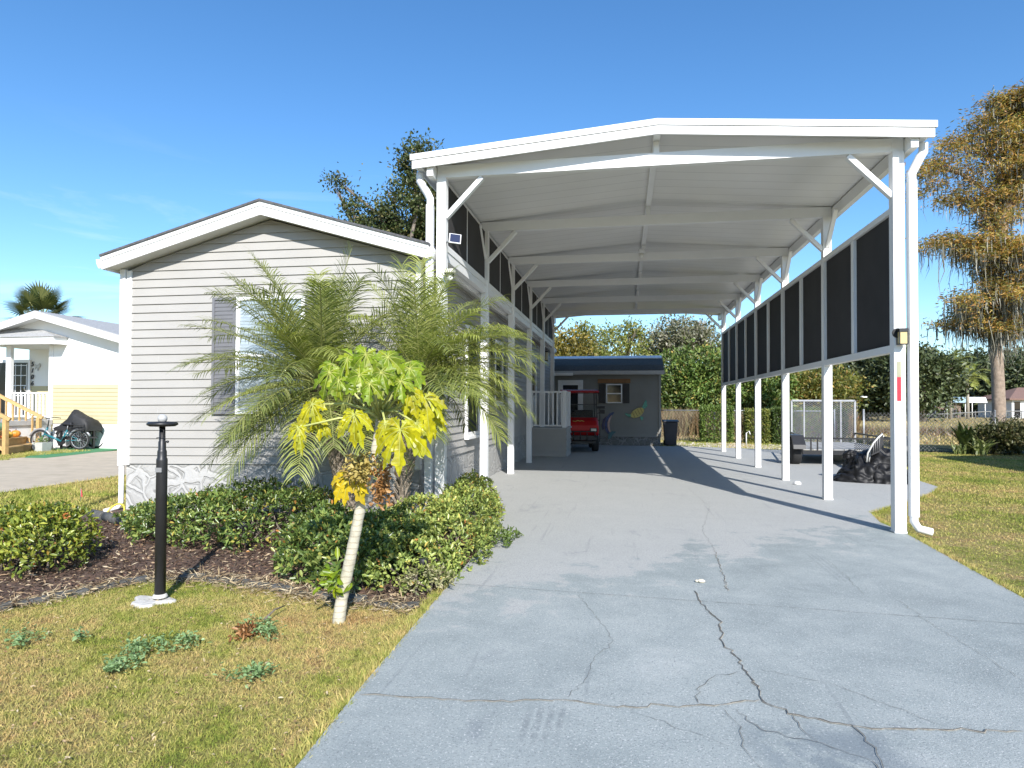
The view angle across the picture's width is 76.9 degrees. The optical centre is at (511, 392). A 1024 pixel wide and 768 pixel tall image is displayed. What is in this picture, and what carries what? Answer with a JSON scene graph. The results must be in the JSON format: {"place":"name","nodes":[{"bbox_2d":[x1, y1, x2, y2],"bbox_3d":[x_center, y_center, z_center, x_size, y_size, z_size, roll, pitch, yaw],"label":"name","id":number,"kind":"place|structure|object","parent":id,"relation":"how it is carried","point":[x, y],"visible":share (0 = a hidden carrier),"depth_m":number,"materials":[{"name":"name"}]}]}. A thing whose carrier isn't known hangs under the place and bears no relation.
{"place":"outdoors","nodes":[
{"label":"outdoors","id":0,"kind":"place"},
{"bbox_2d":[0,451,125,491],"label":"driveway","id":1,"kind":"structure","parent":0,"point":[19,473],"depth_m":13.86,"materials":[{"name":"concrete"}]},
{"bbox_2d":[0,441,1023,767],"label":"lawn","id":2,"kind":"structure","parent":0,"point":[996,563],"depth_m":3.59,"materials":[{"name":"green plant"}]},
{"bbox_2d":[0,601,13,610],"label":"edging stone","id":3,"kind":"object","parent":2,"relation":"on","point":[4,605],"visible":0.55,"depth_m":4.54,"materials":[{"name":"stone"}]},
{"bbox_2d":[0,394,43,454],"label":"porch steps","id":4,"kind":"structure","parent":2,"relation":"on","point":[8,445],"depth_m":19.20,"materials":[{"name":"yellow wood"}]},
{"bbox_2d":[1,622,51,648],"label":"lawn weed","id":5,"kind":"object","parent":2,"relation":"on","point":[15,642],"visible":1,"depth_m":3.86,"materials":[{"name":"green plant"}]},
{"bbox_2d":[16,595,49,607],"bbox_3d":[-3.483,1.530,4.683,0.109,0.081,0.193,-1,-1,40],"label":"edging stone","id":6,"kind":"object","parent":2,"relation":"on","point":[36,599],"visible":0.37,"depth_m":4.67,"materials":[{"name":"grey stone"}]},
{"bbox_2d":[0,448,90,459],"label":"grass","id":7,"kind":"structure","parent":2,"relation":"on","point":[31,452],"depth_m":18.05,"materials":[{"name":"plant"}]},
{"bbox_2d":[0,310,118,448],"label":"neighbour home","id":8,"kind":"object","parent":2,"relation":"on","point":[77,358],"visible":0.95,"depth_m":20.60,"materials":[{"name":"white plastic"}]},
{"bbox_2d":[0,363,27,417],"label":"door","id":9,"kind":"structure","parent":8,"relation":"in","point":[20,369],"depth_m":22.66,"materials":[{"name":"white paint"}]},
{"bbox_2d":[0,475,126,605],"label":"grass","id":10,"kind":"structure","parent":2,"relation":"on","point":[95,487],"depth_m":10.10,"materials":[{"name":"plant"}]},
{"bbox_2d":[25,448,116,457],"bbox_3d":[-12.764,1.738,18.939,2.055,0.026,4.443,1,-1,-30],"label":"green mat","id":11,"kind":"object","parent":2,"relation":"on","point":[75,453],"visible":0.43,"depth_m":18.60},
{"bbox_2d":[32,436,52,451],"bbox_3d":[-13.914,1.490,19.058,0.469,0.499,0.464,0,-1,10],"label":"flower pot","id":12,"kind":"object","parent":11,"relation":"on","point":[45,445],"visible":0.97,"depth_m":18.93,"materials":[{"name":"white ceramic"}]},
{"bbox_2d":[29,417,90,449],"bbox_3d":[-13.839,1.241,19.735,1.866,1.007,0.623,0,-1,0],"label":"bicycle","id":13,"kind":"object","parent":11,"relation":"on","point":[61,441],"visible":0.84,"depth_m":19.71,"materials":[{"name":"metal"}]},
{"bbox_2d":[53,409,102,449],"bbox_3d":[-13.489,1.135,20.038,1.214,1.247,0.653,0,-1,10],"label":"covered grill","id":14,"kind":"object","parent":11,"relation":"on","point":[79,418],"visible":0.91,"depth_m":19.79,"materials":[{"name":"black fabric"}]},
{"bbox_2d":[55,430,103,447],"bbox_3d":[-13.698,1.244,20.478,1.692,1.029,0.623,0,-1,4],"label":"bicycle","id":15,"kind":"object","parent":11,"relation":"on","point":[57,433],"visible":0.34,"depth_m":20.46,"materials":[{"name":"rubber"}]},
{"bbox_2d":[53,587,88,599],"bbox_3d":[-3.328,1.534,4.869,0.116,0.082,0.220,-1,-1,41],"label":"edging stone","id":16,"kind":"object","parent":2,"relation":"on","point":[80,591],"visible":0.46,"depth_m":4.84,"materials":[{"name":"grey stone"}]},
{"bbox_2d":[65,625,90,640],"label":"lawn weed","id":17,"kind":"object","parent":2,"relation":"on","point":[78,634],"visible":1,"depth_m":3.94,"materials":[{"name":"green plant"}]},
{"bbox_2d":[88,582,118,592],"bbox_3d":[-3.206,1.542,5.053,0.113,0.074,0.204,0,-1,31],"label":"edging stone","id":18,"kind":"object","parent":2,"relation":"on","point":[106,585],"visible":0.42,"depth_m":5.04,"materials":[{"name":"stone"}]},
{"bbox_2d":[119,575,147,585],"bbox_3d":[-3.064,1.538,5.218,0.087,0.088,0.210,-1,-1,45],"label":"edging stone","id":19,"kind":"object","parent":2,"relation":"on","point":[143,578],"visible":0.5,"depth_m":5.21,"materials":[{"name":"grey stone"}]},
{"bbox_2d":[131,414,177,608],"bbox_3d":[-2.641,0.870,4.730,0.353,1.429,0.274,0,-1,10],"label":"lamp post","id":20,"kind":"object","parent":2,"relation":"on","point":[160,594],"visible":0.93,"depth_m":4.72,"materials":[{"name":"black metal"}]},
{"bbox_2d":[99,630,212,672],"bbox_3d":[-2.031,1.470,3.705,0.561,0.087,0.576,1,-1,-21],"label":"lawn weed","id":21,"kind":"object","parent":2,"relation":"on","point":[113,664],"visible":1,"depth_m":3.71,"materials":[{"name":"green plant"}]},
{"bbox_2d":[177,573,206,581],"bbox_3d":[-2.644,1.543,5.332,0.205,0.086,0.117,0,-1,-1],"label":"edging stone","id":22,"kind":"object","parent":2,"relation":"on","point":[185,575],"visible":0.47,"depth_m":5.29,"materials":[{"name":"stone"}]},
{"bbox_2d":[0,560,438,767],"bbox_3d":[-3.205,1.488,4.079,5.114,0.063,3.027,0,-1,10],"label":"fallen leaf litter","id":23,"kind":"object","parent":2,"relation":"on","point":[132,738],"visible":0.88,"depth_m":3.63,"materials":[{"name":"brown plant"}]},
{"bbox_2d":[224,578,250,585],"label":"edging stone","id":24,"kind":"object","parent":2,"relation":"on","point":[234,580],"visible":0.38,"depth_m":5.19,"materials":[{"name":"stone"}]},
{"bbox_2d":[212,659,279,687],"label":"lawn weed","id":25,"kind":"object","parent":2,"relation":"on","point":[257,669],"visible":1,"depth_m":3.40,"materials":[{"name":"green plant"}]},
{"bbox_2d":[228,620,263,641],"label":"dry leaf","id":26,"kind":"object","parent":2,"relation":"on","point":[245,630],"visible":0.93,"depth_m":4.00,"materials":[{"name":"brown plant"}]},
{"bbox_2d":[0,508,497,602],"bbox_3d":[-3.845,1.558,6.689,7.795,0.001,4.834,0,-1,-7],"label":"mulch bed","id":27,"kind":"object","parent":2,"relation":"on","point":[115,572],"visible":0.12,"depth_m":5.80,"materials":[{"name":"brown wood"}]},
{"bbox_2d":[0,498,105,578],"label":"ixora shrub","id":28,"kind":"object","parent":27,"relation":"on","point":[42,521],"visible":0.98,"depth_m":5.53,"materials":[{"name":"green plant"}]},
{"bbox_2d":[86,509,104,520],"bbox_3d":[-5.160,1.525,8.031,0.369,0.120,0.120,-1,-1,36],"label":"edging log","id":29,"kind":"object","parent":27,"relation":"on","point":[97,513],"visible":0.47,"depth_m":7.96,"materials":[{"name":"stone"}]},
{"bbox_2d":[101,512,115,523],"bbox_3d":[-4.846,1.522,7.820,0.350,0.120,0.120,-1,-1,36],"label":"edging log","id":30,"kind":"object","parent":27,"relation":"on","point":[106,516],"visible":0.63,"depth_m":7.79,"materials":[{"name":"grey stone"}]},
{"bbox_2d":[0,562,436,619],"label":"straw litter","id":31,"kind":"object","parent":27,"relation":"on","point":[293,591],"visible":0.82,"depth_m":4.90,"materials":[{"name":"beige plant"}]},
{"bbox_2d":[112,475,340,554],"bbox_3d":[-3.305,1.298,7.259,3.045,0.652,1.996,0,-1,10],"label":"front hedge","id":32,"kind":"object","parent":27,"relation":"on","point":[229,503],"visible":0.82,"depth_m":6.84,"materials":[{"name":"green plant"}]},
{"bbox_2d":[169,240,446,513],"bbox_3d":[-2.257,-0.094,7.217,3.194,3.346,2.997,0,-1,10],"label":"date palm","id":33,"kind":"object","parent":27,"relation":"on","point":[310,352],"visible":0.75,"depth_m":6.99,"materials":[{"name":"green plant"}]},
{"bbox_2d":[270,499,434,593],"bbox_3d":[-1.498,1.304,5.779,1.533,0.602,1.813,0,-1,10],"label":"round shrub","id":34,"kind":"object","parent":27,"relation":"on","point":[297,537],"visible":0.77,"depth_m":5.42,"materials":[{"name":"green plant"}]},
{"bbox_2d":[343,468,505,595],"bbox_3d":[-0.701,1.284,6.878,1.418,0.658,4.151,0,-1,10],"label":"driveway hedge","id":35,"kind":"object","parent":27,"relation":"on","point":[448,509],"visible":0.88,"depth_m":5.83,"materials":[{"name":"green plant"}]},
{"bbox_2d":[397,563,457,595],"bbox_3d":[-0.644,1.439,4.949,0.474,0.273,0.344,0,-1,-7],"label":"variegated shrub","id":36,"kind":"object","parent":27,"relation":"on","point":[412,576],"visible":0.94,"depth_m":4.89,"materials":[{"name":"green plant"}]},
{"bbox_2d":[308,252,548,508],"bbox_3d":[-0.935,-0.027,7.410,2.679,3.255,2.634,1,-1,-38],"label":"date palm","id":37,"kind":"object","parent":27,"relation":"on","point":[426,344],"visible":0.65,"depth_m":7.15,"materials":[{"name":"green plant"}]},
{"bbox_2d":[246,580,271,589],"bbox_3d":[-2.012,1.544,5.135,0.211,0.081,0.111,0,-1,22],"label":"edging stone","id":38,"kind":"object","parent":2,"relation":"on","point":[263,583],"visible":0.31,"depth_m":5.11,"materials":[{"name":"stone"}]},
{"bbox_2d":[236,613,286,641],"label":"lawn weed","id":39,"kind":"object","parent":2,"relation":"on","point":[266,627],"visible":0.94,"depth_m":4.06,"materials":[{"name":"green plant"}]},
{"bbox_2d":[269,583,295,592],"bbox_3d":[-1.796,1.543,5.038,0.195,0.083,0.117,0,-1,25],"label":"edging stone","id":40,"kind":"object","parent":2,"relation":"on","point":[283,586],"visible":0.43,"depth_m":5.02,"materials":[{"name":"stone"}]},
{"bbox_2d":[96,198,556,514],"bbox_3d":[-1.985,-0.237,15.875,4.615,4.276,15.609,0,-1,10],"label":"manufactured home","id":41,"kind":"object","parent":2,"relation":"on","point":[162,276],"visible":0.43,"depth_m":8.68,"materials":[{"name":"grey plastic"}]},
{"bbox_2d":[235,295,305,413],"bbox_3d":[-3.208,-0.504,8.551,0.963,1.573,0.036,0,-1,7],"label":"window","id":42,"kind":"structure","parent":41,"relation":"in","point":[240,318],"depth_m":8.58,"materials":[{"name":"white glass"}]},
{"bbox_2d":[464,325,479,439],"bbox_3d":[-0.656,-0.172,11.133,0.080,1.900,1.063,0,-1,10],"label":"window","id":43,"kind":"structure","parent":41,"relation":"in","point":[468,434],"depth_m":11.06,"materials":[{"name":"white plastic"}]},
{"bbox_2d":[495,339,504,405],"bbox_3d":[-0.263,-0.403,13.428,0.070,1.350,0.912,0,-1,10],"label":"window","id":44,"kind":"structure","parent":41,"relation":"in","point":[498,368],"depth_m":13.44,"materials":[{"name":"white plastic"}]},
{"bbox_2d":[532,357,537,424],"bbox_3d":[0.658,-0.049,18.565,0.130,1.995,0.830,0,-1,10],"label":"door","id":45,"kind":"structure","parent":41,"relation":"in","point":[533,359],"depth_m":18.70,"materials":[{"name":"white glass"}]},
{"bbox_2d":[347,594,367,604],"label":"edging stone","id":46,"kind":"object","parent":2,"relation":"on","point":[358,597],"visible":0.24,"depth_m":4.72,"materials":[{"name":"stone"}]},
{"bbox_2d":[286,344,447,623],"bbox_3d":[-0.953,0.625,4.314,1.089,1.920,0.854,0,-1,10],"label":"papaya tree","id":47,"kind":"object","parent":2,"relation":"on","point":[375,372],"visible":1,"depth_m":4.20,"materials":[{"name":"green plant"}]},
{"bbox_2d":[391,601,419,609],"bbox_3d":[-0.767,1.544,4.636,0.211,0.074,0.115,0,-1,0],"label":"edging stone","id":48,"kind":"object","parent":2,"relation":"on","point":[403,605],"visible":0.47,"depth_m":4.60,"materials":[{"name":"stone"}]},
{"bbox_2d":[483,525,523,547],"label":"creeping weed","id":49,"kind":"object","parent":2,"relation":"on","point":[506,535],"visible":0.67,"depth_m":6.52,"materials":[{"name":"green plant"}]},
{"bbox_2d":[554,356,664,445],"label":"shed","id":50,"kind":"structure","parent":2,"relation":"on","point":[623,385],"depth_m":22.95,"materials":[{"name":"grey"}]},
{"bbox_2d":[561,383,579,403],"bbox_3d":[2.103,0.700,23.204,0.695,2.120,0.034,0,-1,10],"label":"door","id":51,"kind":"structure","parent":50,"relation":"in","point":[575,398],"depth_m":23.18,"materials":[{"name":"white paint"}]},
{"bbox_2d":[602,412,614,438],"bbox_3d":[3.459,1.163,22.961,0.508,0.958,0.032,0,-1,10],"label":"fish wall art","id":52,"kind":"object","parent":50,"relation":"attached to","point":[607,424],"visible":1,"depth_m":22.96,"materials":[{"name":"blue paint"}]},
{"bbox_2d":[606,384,621,402],"bbox_3d":[3.634,0.022,22.948,0.564,0.683,0.040,0,-1,10],"label":"window","id":53,"kind":"structure","parent":50,"relation":"in","point":[613,392],"depth_m":22.94,"materials":[{"name":"white glass"}]},
{"bbox_2d":[625,400,646,419],"bbox_3d":[4.387,0.611,22.806,0.790,0.747,0.040,0,-1,10],"label":"turtle wall art","id":54,"kind":"object","parent":50,"relation":"attached to","point":[637,412],"visible":1,"depth_m":22.78,"materials":[{"name":"teal paint"}]},
{"bbox_2d":[661,409,834,441],"bbox_3d":[9.158,1.333,25.465,6.718,1.435,0.067,0,-1,11],"label":"chain link fence","id":55,"kind":"object","parent":2,"relation":"on","point":[735,423],"visible":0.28,"depth_m":25.80,"materials":[{"name":"metal"}]},
{"bbox_2d":[768,406,796,443],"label":"clipped hedge","id":56,"kind":"object","parent":2,"relation":"on","point":[774,433],"visible":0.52,"depth_m":24.30,"materials":[{"name":"green plant"}]},
{"bbox_2d":[863,409,1023,451],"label":"chain link fence","id":57,"kind":"object","parent":2,"relation":"on","point":[864,430],"visible":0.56,"depth_m":20.43,"materials":[{"name":"metal"}]},
{"bbox_2d":[947,443,972,453],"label":"strap leaf plant","id":58,"kind":"object","parent":2,"relation":"on","point":[957,449],"visible":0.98,"depth_m":19.50,"materials":[{"name":"green plant"}]},
{"bbox_2d":[904,78,1023,453],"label":"bald cypress","id":59,"kind":"object","parent":2,"relation":"on","point":[991,312],"visible":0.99,"depth_m":20.00,"materials":[{"name":"orange plant"}]},
{"bbox_2d":[945,420,990,453],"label":"strap leaf plant","id":60,"kind":"object","parent":2,"relation":"on","point":[962,435],"visible":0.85,"depth_m":19.64,"materials":[{"name":"green plant"}]},
{"bbox_2d":[964,436,998,454],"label":"strap leaf plant","id":61,"kind":"object","parent":2,"relation":"on","point":[979,448],"visible":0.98,"depth_m":19.31,"materials":[{"name":"green plant"}]},
{"bbox_2d":[970,415,1023,454],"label":"olive shrub","id":62,"kind":"object","parent":2,"relation":"on","point":[998,425],"visible":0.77,"depth_m":19.34,"materials":[{"name":"green plant"}]},
{"bbox_2d":[985,416,1023,455],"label":"olive shrub","id":63,"kind":"object","parent":2,"relation":"on","point":[1014,437],"visible":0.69,"depth_m":19.24,"materials":[{"name":"green plant"}]},
{"label":"gravel","id":64,"kind":"structure","parent":2,"relation":"on","visible":0},
{"bbox_2d":[662,420,678,444],"bbox_3d":[5.628,1.421,22.923,0.542,0.932,0.700,0,-1,10],"label":"trash bin","id":65,"kind":"object","parent":64,"relation":"on","point":[670,427],"visible":0.97,"depth_m":22.64,"materials":[{"name":"plastic"}]},
{"bbox_2d":[698,404,735,442],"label":"clipped hedge","id":66,"kind":"object","parent":64,"relation":"on","point":[703,424],"visible":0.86,"depth_m":24.79,"materials":[{"name":"green plant"}]},
{"bbox_2d":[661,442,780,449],"bbox_3d":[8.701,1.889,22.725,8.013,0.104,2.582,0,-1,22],"label":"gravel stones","id":67,"kind":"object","parent":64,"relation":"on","point":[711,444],"visible":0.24,"depth_m":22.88,"materials":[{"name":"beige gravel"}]},
{"bbox_2d":[741,408,771,443],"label":"clipped hedge","id":68,"kind":"object","parent":64,"relation":"on","point":[747,424],"visible":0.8,"depth_m":24.33,"materials":[{"name":"green plant"}]},
{"bbox_2d":[652,440,886,449],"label":"grass","id":69,"kind":"structure","parent":64,"relation":"on","point":[715,445],"depth_m":23.27,"materials":[{"name":"plant"}]},
{"bbox_2d":[1,410,1022,444],"bbox_3d":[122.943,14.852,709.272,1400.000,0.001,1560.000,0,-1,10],"label":"ground","id":70,"kind":"structure","parent":0,"point":[945,425],"depth_m":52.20,"materials":[{"name":"plant"}]},
{"bbox_2d":[0,280,87,319],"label":"fan palm","id":71,"kind":"object","parent":70,"relation":"on","point":[39,298],"visible":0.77,"depth_m":34.38,"materials":[{"name":"green plant"}]},
{"bbox_2d":[318,127,444,247],"bbox_3d":[-5.021,-5.285,31.491,8.245,14.807,6.644,1,-1,-23],"label":"oak tree","id":72,"kind":"object","parent":70,"relation":"on","point":[384,217],"visible":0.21,"depth_m":30.84,"materials":[{"name":"green plant"}]},
{"bbox_2d":[554,321,602,355],"bbox_3d":[2.333,-0.949,36.023,5.774,6.338,5.209,0,-1,10],"label":"golden tree","id":73,"kind":"object","parent":70,"relation":"on","point":[563,346],"visible":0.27,"depth_m":35.50,"materials":[{"name":"yellow plant"}]},
{"bbox_2d":[564,318,630,355],"bbox_3d":[4.730,-1.189,39.853,5.339,6.990,5.450,0,-1,10],"label":"airy tree","id":74,"kind":"object","parent":70,"relation":"on","point":[604,340],"visible":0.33,"depth_m":39.31,"materials":[{"name":"green plant"}]},
{"bbox_2d":[601,315,666,373],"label":"airy tree","id":75,"kind":"object","parent":70,"relation":"on","point":[635,332],"visible":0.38,"depth_m":40.17,"materials":[{"name":"green plant"}]},
{"bbox_2d":[632,314,729,378],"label":"mossy oak","id":76,"kind":"object","parent":70,"relation":"on","point":[670,336],"visible":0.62,"depth_m":41.72,"materials":[{"name":"grey plant"}]},
{"bbox_2d":[653,336,749,412],"bbox_3d":[9.492,-0.355,33.845,4.770,5.136,5.262,1,-1,-44],"label":"vine thicket","id":77,"kind":"object","parent":70,"relation":"on","point":[689,384],"visible":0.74,"depth_m":33.15,"materials":[{"name":"green plant"}]},
{"bbox_2d":[701,338,814,412],"bbox_3d":[12.757,-0.397,35.199,7.355,5.296,4.168,0,-1,10],"label":"vine thicket","id":78,"kind":"object","parent":70,"relation":"on","point":[769,398],"visible":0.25,"depth_m":34.44,"materials":[{"name":"green plant"}]},
{"bbox_2d":[661,406,862,437],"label":"dry weeds","id":79,"kind":"object","parent":70,"relation":"on","point":[686,423],"visible":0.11,"depth_m":30.53,"materials":[{"name":"plant"}]},
{"bbox_2d":[795,406,850,441],"bbox_3d":[12.624,1.300,26.305,2.006,1.581,1.356,0,-1,10],"label":"clipped hedge","id":80,"kind":"object","parent":70,"relation":"on","point":[836,423],"visible":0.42,"depth_m":25.95,"materials":[{"name":"green plant"}]},
{"bbox_2d":[770,361,876,412],"bbox_3d":[17.083,-0.016,36.583,6.711,4.611,4.838,0,-1,10],"label":"bushy tree","id":81,"kind":"object","parent":70,"relation":"on","point":[811,376],"visible":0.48,"depth_m":35.74,"materials":[{"name":"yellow plant"}]},
{"bbox_2d":[832,336,931,420],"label":"dark oak","id":82,"kind":"object","parent":70,"relation":"on","point":[858,365],"visible":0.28,"depth_m":62.87,"materials":[{"name":"green plant"}]},
{"bbox_2d":[854,334,987,421],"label":"dark oak","id":83,"kind":"object","parent":70,"relation":"on","point":[942,369],"visible":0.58,"depth_m":59.01,"materials":[{"name":"green plant"}]},
{"bbox_2d":[858,425,983,436],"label":"field scrub","id":84,"kind":"object","parent":70,"relation":"on","point":[938,432],"visible":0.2,"depth_m":33.63,"materials":[{"name":"beige plant"}]},
{"bbox_2d":[858,411,1023,419],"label":"field railing","id":85,"kind":"object","parent":70,"relation":"on","point":[975,412],"visible":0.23,"depth_m":73.93,"materials":[{"name":"metal"}]},
{"bbox_2d":[927,403,960,417],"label":"shed","id":86,"kind":"structure","parent":70,"relation":"on","point":[956,405],"depth_m":84.42,"materials":[{"name":"grey glass"}]},
{"bbox_2d":[931,346,976,419],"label":"feather palm","id":87,"kind":"object","parent":70,"relation":"on","point":[950,415],"visible":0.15,"depth_m":72.29,"materials":[{"name":"green plant"}]},
{"bbox_2d":[948,345,987,415],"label":"tree","id":88,"kind":"object","parent":70,"relation":"on","point":[968,353],"visible":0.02,"depth_m":98.83,"materials":[{"name":"green plant"}]},
{"bbox_2d":[955,397,986,417],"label":"canopy","id":89,"kind":"object","parent":70,"relation":"on","point":[972,400],"visible":0.43,"depth_m":79.29,"materials":[{"name":"white paint"}]},
{"bbox_2d":[956,379,987,416],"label":"tree","id":90,"kind":"object","parent":70,"relation":"on","point":[971,391],"visible":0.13,"depth_m":94.16,"materials":[{"name":"green plant"}]},
{"bbox_2d":[955,360,990,418],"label":"feather palm","id":91,"kind":"object","parent":70,"relation":"on","point":[967,395],"visible":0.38,"depth_m":75.71,"materials":[{"name":"green plant"}]},
{"bbox_2d":[953,347,1023,413],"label":"tree","id":92,"kind":"object","parent":70,"relation":"on","point":[1009,379],"visible":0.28,"depth_m":90.86,"materials":[{"name":"green plant"}]},
{"bbox_2d":[962,345,1023,414],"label":"tree","id":93,"kind":"object","parent":70,"relation":"on","point":[989,375],"visible":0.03,"depth_m":94.41,"materials":[{"name":"green plant"}]},
{"bbox_2d":[978,388,1023,417],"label":"house","id":94,"kind":"structure","parent":70,"relation":"on","point":[1014,399],"depth_m":83.19,"materials":[{"name":"white paint"}]},
{"bbox_2d":[986,356,1023,386],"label":"tree","id":95,"kind":"object","parent":70,"relation":"on","point":[1013,365],"visible":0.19,"depth_m":91.07,"materials":[{"name":"green plant"}]},
{"bbox_2d":[0,0,1023,368],"label":"sky","id":96,"kind":"structure","parent":0,"point":[123,122],"materials":[{"name":"blue"}]},
{"bbox_2d":[295,445,1023,767],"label":"driveway","id":97,"kind":"structure","parent":0,"point":[586,620],"depth_m":3.90,"materials":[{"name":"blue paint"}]},
{"bbox_2d":[532,391,571,456],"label":"side deck","id":98,"kind":"structure","parent":97,"relation":"on","point":[552,440],"depth_m":17.72,"materials":[{"name":"grey plastic"}]},
{"bbox_2d":[560,390,604,450],"bbox_3d":[2.280,0.852,20.643,1.480,1.905,2.634,0,-1,4],"label":"golf cart","id":99,"kind":"object","parent":97,"relation":"on","point":[585,425],"visible":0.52,"depth_m":19.82,"materials":[{"name":"metal"}]},
{"bbox_2d":[410,118,937,535],"bbox_3d":[2.953,-0.670,14.877,5.999,4.804,15.004,0,-1,10],"label":"carport","id":100,"kind":"object","parent":97,"relation":"on","point":[721,219],"visible":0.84,"depth_m":9.65,"materials":[{"name":"white paint"}]},
{"bbox_2d":[446,233,460,243],"bbox_3d":[-0.758,-1.933,8.098,0.244,0.146,0.141,0,-1,25],"label":"solar panel","id":101,"kind":"object","parent":100,"relation":"attached to","point":[455,238],"visible":1,"depth_m":8.07,"materials":[{"name":"white paint"}]},
{"bbox_2d":[892,328,908,344],"bbox_3d":[4.330,-0.634,7.186,0.130,0.191,0.108,0,-1,10],"label":"wall lantern","id":102,"kind":"object","parent":100,"relation":"attached to","point":[900,334],"depth_m":7.14,"materials":[{"name":"yellow glass"}]},
{"bbox_2d":[789,400,907,466],"bbox_3d":[8.321,0.971,16.574,2.740,1.628,4.327,0,-1,10],"label":"utility trailer","id":103,"kind":"object","parent":97,"relation":"on","point":[799,446],"visible":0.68,"depth_m":16.50,"materials":[{"name":"black metal"}]},
{"bbox_2d":[833,446,907,484],"bbox_3d":[6.816,1.334,12.295,1.380,0.674,1.163,0,-1,10],"label":"tarp covered heap","id":104,"kind":"object","parent":97,"relation":"on","point":[858,468],"visible":0.82,"depth_m":12.02,"materials":[{"name":"black plastic"}]},
{"bbox_2d":[866,432,883,461],"bbox_3d":[6.814,1.034,12.096,0.364,0.592,0.130,0,-1,10],"label":"folded chair","id":105,"kind":"object","parent":104,"relation":"on","point":[877,444],"visible":1,"depth_m":12.06,"materials":[{"name":"white plastic"}]},
{"bbox_2d":[870,444,1023,452],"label":"ditch","id":106,"kind":"object","parent":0,"point":[929,447],"depth_m":22.26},
{"bbox_2d":[878,451,1023,590],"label":"grass","id":107,"kind":"structure","parent":0,"point":[1009,464],"depth_m":10.65,"materials":[{"name":"green plant"}]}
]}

